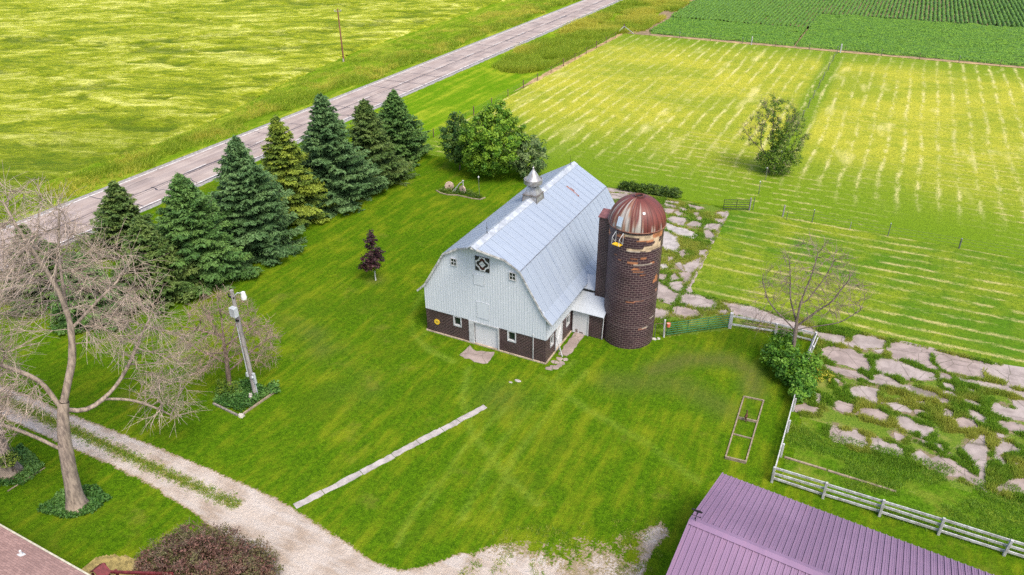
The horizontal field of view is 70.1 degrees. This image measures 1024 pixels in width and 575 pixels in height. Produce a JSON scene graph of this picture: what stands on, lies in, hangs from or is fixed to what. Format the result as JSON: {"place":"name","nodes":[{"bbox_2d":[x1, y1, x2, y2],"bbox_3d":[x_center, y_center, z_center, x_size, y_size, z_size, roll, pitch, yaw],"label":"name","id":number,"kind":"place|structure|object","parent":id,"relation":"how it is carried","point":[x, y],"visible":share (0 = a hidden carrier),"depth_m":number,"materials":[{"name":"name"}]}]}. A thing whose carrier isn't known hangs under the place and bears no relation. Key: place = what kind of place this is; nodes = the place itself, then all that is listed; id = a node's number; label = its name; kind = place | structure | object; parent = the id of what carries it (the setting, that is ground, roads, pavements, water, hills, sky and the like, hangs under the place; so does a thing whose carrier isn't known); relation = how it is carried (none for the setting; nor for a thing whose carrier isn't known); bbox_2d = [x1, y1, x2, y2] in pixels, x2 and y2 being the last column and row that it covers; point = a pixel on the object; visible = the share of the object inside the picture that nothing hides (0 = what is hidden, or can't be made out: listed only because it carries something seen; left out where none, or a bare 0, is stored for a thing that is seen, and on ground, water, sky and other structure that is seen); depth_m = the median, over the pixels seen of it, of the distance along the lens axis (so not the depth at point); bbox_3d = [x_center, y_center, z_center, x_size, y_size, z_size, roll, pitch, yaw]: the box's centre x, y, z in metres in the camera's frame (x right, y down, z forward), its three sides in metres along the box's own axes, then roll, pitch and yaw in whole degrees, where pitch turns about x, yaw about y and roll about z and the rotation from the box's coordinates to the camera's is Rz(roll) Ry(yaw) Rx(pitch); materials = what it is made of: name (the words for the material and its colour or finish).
{"place":"outdoors","nodes":[
{"label":"outdoors","id":0,"kind":"place"},
{"bbox_2d":[0,524,89,574],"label":"house","id":1,"kind":"structure","parent":0,"point":[20,555],"depth_m":37.41,"materials":[{"name":"brown"}]},
{"bbox_2d":[0,0,505,198],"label":"grain field","id":2,"kind":"structure","parent":0,"point":[85,82],"depth_m":145.30,"materials":[{"name":"plant"}]},
{"bbox_2d":[0,0,581,225],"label":"verge bank","id":3,"kind":"structure","parent":0,"point":[490,8],"depth_m":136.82,"materials":[{"name":"green plant"}]},
{"bbox_2d":[334,9,344,61],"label":"utility pole","id":4,"kind":"object","parent":3,"relation":"on","point":[340,36],"visible":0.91,"depth_m":141.53,"materials":[{"name":"brown wood"}]},
{"bbox_2d":[0,0,616,266],"bbox_3d":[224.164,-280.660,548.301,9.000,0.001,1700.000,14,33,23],"label":"road","id":5,"kind":"structure","parent":0,"point":[158,176],"depth_m":114.75,"materials":[{"name":"grey asphalt"}]},
{"bbox_2d":[0,0,618,267],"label":"road crack filler","id":6,"kind":"object","parent":5,"relation":"on","point":[338,111],"visible":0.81,"depth_m":124.36,"materials":[{"name":"grey asphalt"}]},
{"bbox_2d":[5,0,617,265],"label":"road marking","id":7,"kind":"object","parent":5,"relation":"on","point":[310,120],"visible":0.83,"depth_m":116.61,"materials":[{"name":"white paint"}]},
{"bbox_2d":[1,0,621,270],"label":"road shoulder","id":8,"kind":"object","parent":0,"point":[197,185],"visible":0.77,"depth_m":116.65},
{"bbox_2d":[0,367,690,574],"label":"driveway","id":9,"kind":"structure","parent":0,"point":[318,536],"depth_m":43.75,"materials":[{"name":"beige gravel"}]},
{"bbox_2d":[1,393,663,574],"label":"grass tufts","id":10,"kind":"object","parent":9,"relation":"on","point":[134,456],"visible":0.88,"depth_m":46.92,"materials":[{"name":"green plant"}]},
{"bbox_2d":[63,3,662,246],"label":"verge","id":11,"kind":"structure","parent":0,"point":[436,104],"depth_m":125.59,"materials":[{"name":"green plant"}]},
{"bbox_2d":[490,0,691,73],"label":"unmown grass","id":12,"kind":"structure","parent":11,"relation":"on","point":[572,39],"depth_m":165.06,"materials":[{"name":"plant"}]},
{"bbox_2d":[293,405,486,508],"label":"path","id":13,"kind":"structure","parent":0,"point":[365,470],"depth_m":48.20,"materials":[{"name":"concrete"}]},
{"bbox_2d":[0,127,1023,574],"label":"lawn","id":14,"kind":"structure","parent":0,"point":[366,369],"depth_m":53.23,"materials":[{"name":"green plant"}]},
{"bbox_2d":[0,449,20,473],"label":"evergreen tuft","id":15,"kind":"object","parent":14,"relation":"on","point":[11,458],"visible":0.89,"depth_m":46.22,"materials":[{"name":"green plant"}]},
{"bbox_2d":[0,236,36,478],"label":"bare tree","id":16,"kind":"object","parent":14,"relation":"on","point":[8,472],"visible":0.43,"depth_m":44.51,"materials":[{"name":"brown plant"}]},
{"bbox_2d":[0,443,44,485],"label":"ground cover","id":17,"kind":"object","parent":14,"relation":"on","point":[27,460],"visible":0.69,"depth_m":47.65,"materials":[{"name":"green plant"}]},
{"bbox_2d":[0,223,68,314],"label":"spruce tree","id":18,"kind":"object","parent":14,"relation":"on","point":[40,275],"visible":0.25,"depth_m":64.34,"materials":[{"name":"green plant"}]},
{"bbox_2d":[37,484,111,518],"bbox_3d":[-26.919,13.183,44.991,3.492,0.496,3.118,14,33,23],"label":"ground cover","id":19,"kind":"object","parent":14,"relation":"on","point":[97,500],"visible":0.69,"depth_m":44.78,"materials":[{"name":"green plant"}]},
{"bbox_2d":[47,251,139,334],"bbox_3d":[-36.258,0.066,62.198,7.470,7.065,7.522,-11,32,-18],"label":"spruce tree","id":20,"kind":"object","parent":14,"relation":"on","point":[63,322],"visible":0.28,"depth_m":61.42,"materials":[{"name":"green plant"}]},
{"bbox_2d":[0,163,217,512],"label":"bare tree","id":21,"kind":"object","parent":14,"relation":"on","point":[76,499],"visible":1,"depth_m":41.00,"materials":[{"name":"grey plant"}]},
{"bbox_2d":[81,554,136,574],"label":"mulch bed","id":22,"kind":"object","parent":14,"relation":"on","point":[117,562],"visible":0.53,"depth_m":41.16,"materials":[{"name":"soil"}]},
{"bbox_2d":[69,180,160,257],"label":"spruce tree","id":23,"kind":"object","parent":14,"relation":"on","point":[117,207],"visible":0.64,"depth_m":71.95,"materials":[{"name":"green plant"}]},
{"bbox_2d":[90,563,172,574],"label":"garden arbour","id":24,"kind":"object","parent":14,"relation":"on","point":[102,569],"visible":1,"depth_m":38.34,"materials":[{"name":"red wood"}]},
{"bbox_2d":[110,216,204,312],"bbox_3d":[-32.409,-2.555,65.444,9.608,8.669,9.700,14,33,23],"label":"spruce tree","id":25,"kind":"object","parent":14,"relation":"on","point":[147,237],"visible":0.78,"depth_m":64.22,"materials":[{"name":"green plant"}]},
{"bbox_2d":[128,519,283,574],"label":"purple bush","id":26,"kind":"object","parent":14,"relation":"on","point":[231,558],"visible":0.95,"depth_m":39.60,"materials":[{"name":"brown plant"}]},
{"bbox_2d":[150,172,263,297],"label":"spruce tree","id":27,"kind":"object","parent":14,"relation":"on","point":[192,226],"visible":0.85,"depth_m":66.41,"materials":[{"name":"green plant"}]},
{"bbox_2d":[165,282,284,387],"bbox_3d":[-20.812,3.768,52.818,8.031,8.969,6.000,-3,30,-5],"label":"bare tree","id":28,"kind":"object","parent":14,"relation":"on","point":[227,368],"visible":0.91,"depth_m":52.66,"materials":[{"name":"grey plant"}]},
{"bbox_2d":[213,402,237,415],"bbox_3d":[-20.727,8.796,52.733,2.558,0.140,0.130,17,34,27],"label":"edging timber","id":29,"kind":"object","parent":14,"relation":"on","point":[225,409],"visible":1,"depth_m":52.68,"materials":[{"name":"grey wood"}]},
{"bbox_2d":[213,375,241,396],"bbox_3d":[-21.165,7.340,54.159,2.607,1.529,1.995,14,33,23],"label":"yellow green shrub","id":30,"kind":"object","parent":14,"relation":"on","point":[222,390],"visible":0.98,"depth_m":53.89,"materials":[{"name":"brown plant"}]},
{"bbox_2d":[212,377,269,412],"bbox_3d":[-20.179,7.720,54.039,3.949,0.750,3.237,14,33,23],"label":"ground cover","id":31,"kind":"object","parent":14,"relation":"on","point":[232,402],"visible":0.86,"depth_m":53.61,"materials":[{"name":"green plant"}]},
{"bbox_2d":[228,289,257,395],"bbox_3d":[-18.738,4.228,51.731,1.300,9.200,0.786,-6,31,-9],"label":"light pole","id":32,"kind":"object","parent":14,"relation":"on","point":[234,313],"visible":0.97,"depth_m":51.40,"materials":[{"name":"grey wood"}]},
{"bbox_2d":[205,135,307,267],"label":"spruce tree","id":33,"kind":"object","parent":14,"relation":"on","point":[249,193],"visible":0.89,"depth_m":70.75,"materials":[{"name":"green plant"}]},
{"bbox_2d":[243,393,274,413],"bbox_3d":[-18.472,8.424,53.344,0.130,0.140,2.962,17,34,27],"label":"edging timber","id":34,"kind":"object","parent":14,"relation":"on","point":[257,403],"visible":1,"depth_m":53.21,"materials":[{"name":"beige wood"}]},
{"bbox_2d":[266,379,280,393],"bbox_3d":[-17.763,7.428,54.348,1.002,1.001,1.199,-9,31,-14],"label":"hosta plant","id":35,"kind":"object","parent":14,"relation":"on","point":[272,386],"visible":1,"depth_m":54.15,"materials":[{"name":"green plant"}]},
{"bbox_2d":[261,114,339,224],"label":"spruce tree","id":36,"kind":"object","parent":14,"relation":"on","point":[283,154],"visible":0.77,"depth_m":78.01,"materials":[{"name":"green plant"}]},
{"bbox_2d":[298,92,389,226],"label":"spruce tree","id":37,"kind":"object","parent":14,"relation":"on","point":[335,166],"visible":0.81,"depth_m":81.24,"materials":[{"name":"green plant"}]},
{"bbox_2d":[356,229,385,280],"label":"purple leaf tree","id":38,"kind":"object","parent":14,"relation":"on","point":[374,257],"visible":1,"depth_m":67.39,"materials":[{"name":"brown plant"}]},
{"bbox_2d":[347,98,420,188],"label":"spruce tree","id":39,"kind":"object","parent":14,"relation":"on","point":[367,132],"visible":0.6,"depth_m":86.98,"materials":[{"name":"green plant"}]},
{"bbox_2d":[376,88,434,166],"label":"spruce tree","id":40,"kind":"object","parent":14,"relation":"on","point":[401,128],"visible":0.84,"depth_m":94.36,"materials":[{"name":"green plant"}]},
{"bbox_2d":[445,181,453,189],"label":"stone wheel","id":41,"kind":"object","parent":14,"relation":"on","point":[448,184],"visible":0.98,"depth_m":87.81,"materials":[{"name":"stone"}]},
{"bbox_2d":[437,111,475,169],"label":"broadleaf tree","id":42,"kind":"object","parent":14,"relation":"on","point":[452,145],"visible":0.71,"depth_m":90.85,"materials":[{"name":"green plant"}]},
{"bbox_2d":[439,185,482,198],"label":"ground cover","id":43,"kind":"object","parent":14,"relation":"on","point":[470,193],"visible":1,"depth_m":86.97,"materials":[{"name":"green plant"}]},
{"bbox_2d":[436,190,485,199],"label":"bed edging","id":44,"kind":"object","parent":14,"relation":"on","point":[461,196],"visible":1,"depth_m":86.38,"materials":[{"name":"grey stone"}]},
{"bbox_2d":[459,185,465,192],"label":"stone wheel","id":45,"kind":"object","parent":14,"relation":"on","point":[462,187],"visible":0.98,"depth_m":86.97,"materials":[{"name":"stone"}]},
{"bbox_2d":[455,98,530,176],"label":"broadleaf tree","id":46,"kind":"object","parent":14,"relation":"on","point":[487,155],"visible":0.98,"depth_m":87.72,"materials":[{"name":"green plant"}]},
{"bbox_2d":[417,155,614,364],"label":"barn","id":47,"kind":"structure","parent":14,"relation":"on","point":[535,241],"depth_m":58.19,"materials":[{"name":"metal"}]},
{"bbox_2d":[450,258,456,266],"bbox_3d":[-4.537,-1.979,56.759,0.540,0.660,0.095,14,33,23],"label":"loft window","id":48,"kind":"structure","parent":47,"relation":"in","point":[453,261],"depth_m":56.77,"materials":[{"name":"white glass"}]},
{"bbox_2d":[453,315,461,327],"bbox_3d":[-4.420,2.748,59.660,0.780,0.970,0.190,14,33,23],"label":"window","id":49,"kind":"structure","parent":47,"relation":"in","point":[457,321],"depth_m":59.73,"materials":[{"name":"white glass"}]},
{"bbox_2d":[473,274,483,286],"bbox_3d":[-2.582,-0.576,56.468,0.950,0.925,0.031,14,33,23],"label":"hay door","id":50,"kind":"structure","parent":47,"relation":"in","point":[477,279],"depth_m":56.45,"materials":[{"name":"white wood"}]},
{"bbox_2d":[475,255,489,272],"bbox_3d":[-2.266,-1.767,55.547,1.244,1.244,0.046,14,33,23],"label":"barn quilt","id":51,"kind":"object","parent":47,"relation":"attached to","point":[482,264],"visible":1,"depth_m":55.53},
{"bbox_2d":[476,301,489,320],"bbox_3d":[-2.287,1.845,57.711,1.130,1.525,0.031,14,33,23],"label":"hay door","id":52,"kind":"structure","parent":47,"relation":"in","point":[482,308],"depth_m":57.72,"materials":[{"name":"white wood"}]},
{"bbox_2d":[475,323,497,348],"bbox_3d":[-2.015,3.870,58.987,2.170,2.112,0.050,14,33,23],"label":"garage door","id":53,"kind":"structure","parent":47,"relation":"in","point":[485,335],"depth_m":58.99,"materials":[{"name":"white paint"}]},
{"bbox_2d":[507,330,515,342],"bbox_3d":[0.011,3.855,57.714,0.770,0.990,0.190,14,33,23],"label":"window","id":54,"kind":"structure","parent":47,"relation":"in","point":[511,336],"depth_m":57.78,"materials":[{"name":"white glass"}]},
{"bbox_2d":[509,271,515,280],"bbox_3d":[0.037,-0.832,54.753,0.570,0.670,0.095,14,33,23],"label":"loft window","id":55,"kind":"structure","parent":47,"relation":"in","point":[512,276],"depth_m":54.73,"materials":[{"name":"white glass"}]},
{"bbox_2d":[550,334,553,347],"bbox_3d":[3.088,4.173,57.514,0.180,1.000,0.650,14,33,23],"label":"window","id":56,"kind":"structure","parent":47,"relation":"in","point":[552,337],"depth_m":57.63,"materials":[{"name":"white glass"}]},
{"bbox_2d":[555,322,562,350],"bbox_3d":[3.738,3.966,58.759,0.150,2.100,1.300,14,33,23],"label":"side door","id":57,"kind":"structure","parent":47,"relation":"in","point":[559,330],"depth_m":58.73,"materials":[{"name":"white paint"}]},
{"bbox_2d":[566,313,569,326],"bbox_3d":[4.546,2.672,59.982,0.180,1.000,0.720,14,33,23],"label":"window","id":58,"kind":"structure","parent":47,"relation":"in","point":[568,317],"depth_m":60.11,"materials":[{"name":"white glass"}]},
{"bbox_2d":[503,130,548,176],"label":"broadleaf tree","id":59,"kind":"object","parent":14,"relation":"on","point":[536,161],"visible":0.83,"depth_m":88.61,"materials":[{"name":"green plant"}]},
{"bbox_2d":[550,365,558,368],"bbox_3d":[3.311,6.231,56.938,0.809,0.076,0.541,1,30,3],"label":"concrete chunk","id":60,"kind":"object","parent":14,"relation":"on","point":[554,366],"visible":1,"depth_m":56.86,"materials":[{"name":"grey concrete"}]},
{"bbox_2d":[571,274,605,339],"bbox_3d":[7.165,1.284,61.277,2.904,4.364,4.672,14,33,23],"label":"lean to","id":61,"kind":"object","parent":14,"relation":"on","point":[588,313],"visible":0.69,"depth_m":60.06,"materials":[{"name":"metal"}]},
{"bbox_2d":[573,311,587,334],"bbox_3d":[5.712,2.973,60.483,1.280,2.140,0.059,14,33,23],"label":"door","id":62,"kind":"structure","parent":61,"relation":"in","point":[580,319],"depth_m":60.43,"materials":[{"name":"white paint"}]},
{"bbox_2d":[616,180,682,197],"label":"hedge","id":63,"kind":"object","parent":14,"relation":"on","point":[655,189],"visible":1,"depth_m":86.25,"materials":[{"name":"green plant"}]},
{"bbox_2d":[663,319,665,336],"bbox_3d":[12.551,3.410,60.078,0.189,1.824,0.150,14,33,23],"label":"gate post","id":64,"kind":"object","parent":14,"relation":"on","point":[664,327],"visible":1,"depth_m":59.97,"materials":[{"name":"white wood"}]},
{"bbox_2d":[725,396,763,463],"bbox_3d":[16.205,9.695,50.615,1.475,0.240,7.280,13,33,22],"label":"timber frame","id":65,"kind":"object","parent":14,"relation":"on","point":[737,459],"visible":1,"depth_m":50.14,"materials":[{"name":"wood"}]},
{"bbox_2d":[775,386,797,466],"bbox_3d":[18.929,9.492,50.028,0.215,1.305,10.325,14,33,23],"label":"board fence","id":66,"kind":"object","parent":14,"relation":"on","point":[787,428],"visible":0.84,"depth_m":49.45,"materials":[{"name":"white wood"}]},
{"bbox_2d":[738,228,875,359],"bbox_3d":[21.726,1.179,53.969,9.109,11.727,5.407,14,33,23],"label":"bare tree","id":67,"kind":"object","parent":14,"relation":"on","point":[795,328],"visible":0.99,"depth_m":53.31,"materials":[{"name":"grey plant"}]},
{"bbox_2d":[808,333,817,352],"bbox_3d":[23.839,4.915,58.035,0.411,1.150,3.749,16,34,27],"label":"board fence","id":68,"kind":"object","parent":14,"relation":"on","point":[812,347],"visible":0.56,"depth_m":58.24,"materials":[{"name":"white wood"}]},
{"bbox_2d":[666,472,993,574],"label":"shed","id":69,"kind":"structure","parent":14,"relation":"on","point":[735,526],"depth_m":36.19,"materials":[{"name":"metal"}]},
{"bbox_2d":[770,466,1023,557],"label":"board fence","id":70,"kind":"object","parent":14,"relation":"on","point":[942,525],"visible":1,"depth_m":43.08,"materials":[{"name":"white wood"}]},
{"bbox_2d":[0,1,1023,250],"bbox_3d":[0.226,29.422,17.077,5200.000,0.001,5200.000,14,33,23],"label":"ground","id":71,"kind":"structure","parent":0,"point":[266,117],"depth_m":113.20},
{"bbox_2d":[428,34,615,136],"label":"wire fence","id":72,"kind":"object","parent":71,"relation":"on","point":[525,82],"visible":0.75,"depth_m":130.83,"materials":[{"name":"grey metal"}]},
{"bbox_2d":[650,30,1016,66],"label":"wire fence","id":73,"kind":"object","parent":71,"relation":"on","point":[842,48],"visible":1,"depth_m":149.60,"materials":[{"name":"metal"}]},
{"bbox_2d":[782,205,1023,255],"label":"wire fence","id":74,"kind":"object","parent":71,"relation":"on","point":[961,241],"visible":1,"depth_m":75.99,"materials":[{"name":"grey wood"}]},
{"bbox_2d":[460,332,583,363],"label":"pavement","id":75,"kind":"structure","parent":0,"point":[481,357],"depth_m":58.69,"materials":[{"name":"beige concrete"}]},
{"bbox_2d":[423,33,1023,258],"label":"field","id":76,"kind":"structure","parent":0,"point":[928,147],"depth_m":106.52,"materials":[{"name":"plant"}]},
{"bbox_2d":[736,91,811,175],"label":"tree","id":77,"kind":"object","parent":76,"relation":"on","point":[773,159],"visible":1,"depth_m":89.83,"materials":[{"name":"green plant"}]},
{"bbox_2d":[779,46,838,161],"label":"wire fence","id":78,"kind":"object","parent":76,"relation":"on","point":[815,92],"visible":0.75,"depth_m":121.56,"materials":[{"name":"metal"}]},
{"bbox_2d":[515,33,1023,90],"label":"bare path","id":79,"kind":"structure","parent":0,"point":[558,67],"depth_m":147.80,"materials":[{"name":"brown soil"}]},
{"bbox_2d":[607,188,1023,493],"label":"concrete pavement","id":80,"kind":"structure","parent":0,"point":[1011,374],"depth_m":56.32,"materials":[{"name":"grey concrete"}]},
{"bbox_2d":[607,186,1023,506],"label":"yard ground","id":81,"kind":"structure","parent":0,"point":[834,416],"depth_m":52.98,"materials":[{"name":"green plant"}]},
{"bbox_2d":[595,193,666,348],"bbox_3d":[9.269,-1.437,57.655,4.980,12.680,4.396,-3,30,-4],"label":"silo","id":82,"kind":"object","parent":81,"relation":"on","point":[632,226],"visible":0.96,"depth_m":56.19,"materials":[{"name":"brick"}]},
{"bbox_2d":[617,216,622,226],"bbox_3d":[7.993,-4.874,54.020,0.253,0.704,0.420,-26,38,-36],"label":"hatch door","id":83,"kind":"structure","parent":82,"relation":"in","point":[620,219],"depth_m":53.99,"materials":[{"name":"white metal"}]},
{"bbox_2d":[611,191,816,341],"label":"yard weeds","id":84,"kind":"object","parent":81,"relation":"on","point":[688,245],"visible":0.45,"depth_m":71.07,"materials":[{"name":"green plant"}]},
{"bbox_2d":[728,312,816,341],"bbox_3d":[21.522,3.303,60.369,6.910,1.606,0.398,9,32,16],"label":"board fence","id":85,"kind":"object","parent":81,"relation":"on","point":[730,324],"visible":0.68,"depth_m":60.67,"materials":[{"name":"white wood"}]},
{"bbox_2d":[666,315,729,334],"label":"tube gate","id":86,"kind":"structure","parent":85,"relation":"attached to","point":[687,327],"depth_m":60.63,"materials":[{"name":"metal"}]},
{"bbox_2d":[759,326,824,402],"bbox_3d":[21.208,5.797,55.016,4.066,3.147,7.413,-6,31,-10],"label":"shrub","id":87,"kind":"object","parent":81,"relation":"on","point":[803,369],"visible":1,"depth_m":54.10,"materials":[{"name":"green plant"}]},
{"bbox_2d":[812,369,834,381],"bbox_3d":[23.459,6.618,55.386,1.925,0.792,1.496,14,33,23],"label":"flowering plant","id":88,"kind":"object","parent":81,"relation":"on","point":[822,375],"visible":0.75,"depth_m":55.02,"materials":[{"name":"yellow plant"}]},
{"bbox_2d":[798,320,1023,502],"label":"weeds","id":89,"kind":"object","parent":81,"relation":"on","point":[997,472],"visible":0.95,"depth_m":52.16,"materials":[{"name":"green plant"}]},
{"bbox_2d":[626,0,1023,67],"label":"bare soil","id":90,"kind":"structure","parent":0,"point":[667,14],"depth_m":178.44,"materials":[{"name":"brown soil"}]},
{"bbox_2d":[649,0,1023,65],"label":"bean rows","id":91,"kind":"object","parent":90,"relation":"on","point":[973,40],"visible":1,"depth_m":171.44,"materials":[{"name":"green plant"}]},
{"bbox_2d":[691,209,1023,366],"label":"paddock field","id":92,"kind":"structure","parent":0,"point":[961,300],"depth_m":68.18,"materials":[{"name":"plant"}]},
{"bbox_2d":[781,416,1023,557],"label":"coarse grass ground","id":93,"kind":"structure","parent":0,"point":[928,499],"depth_m":45.66,"materials":[{"name":"green plant"}]},
{"bbox_2d":[784,456,895,492],"bbox_3d":[20.938,11.952,46.783,6.701,0.120,0.158,14,33,24],"label":"edging timber","id":94,"kind":"object","parent":93,"relation":"on","point":[822,468],"visible":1,"depth_m":46.81,"materials":[{"name":"beige wood"}]},
{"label":"wire fence","id":95,"kind":"object","parent":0,"visible":0},
{"bbox_2d":[723,199,750,208],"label":"tube gate","id":96,"kind":"structure","parent":95,"relation":"attached to","point":[736,205],"depth_m":82.08,"materials":[{"name":"black metal"}]}
]}

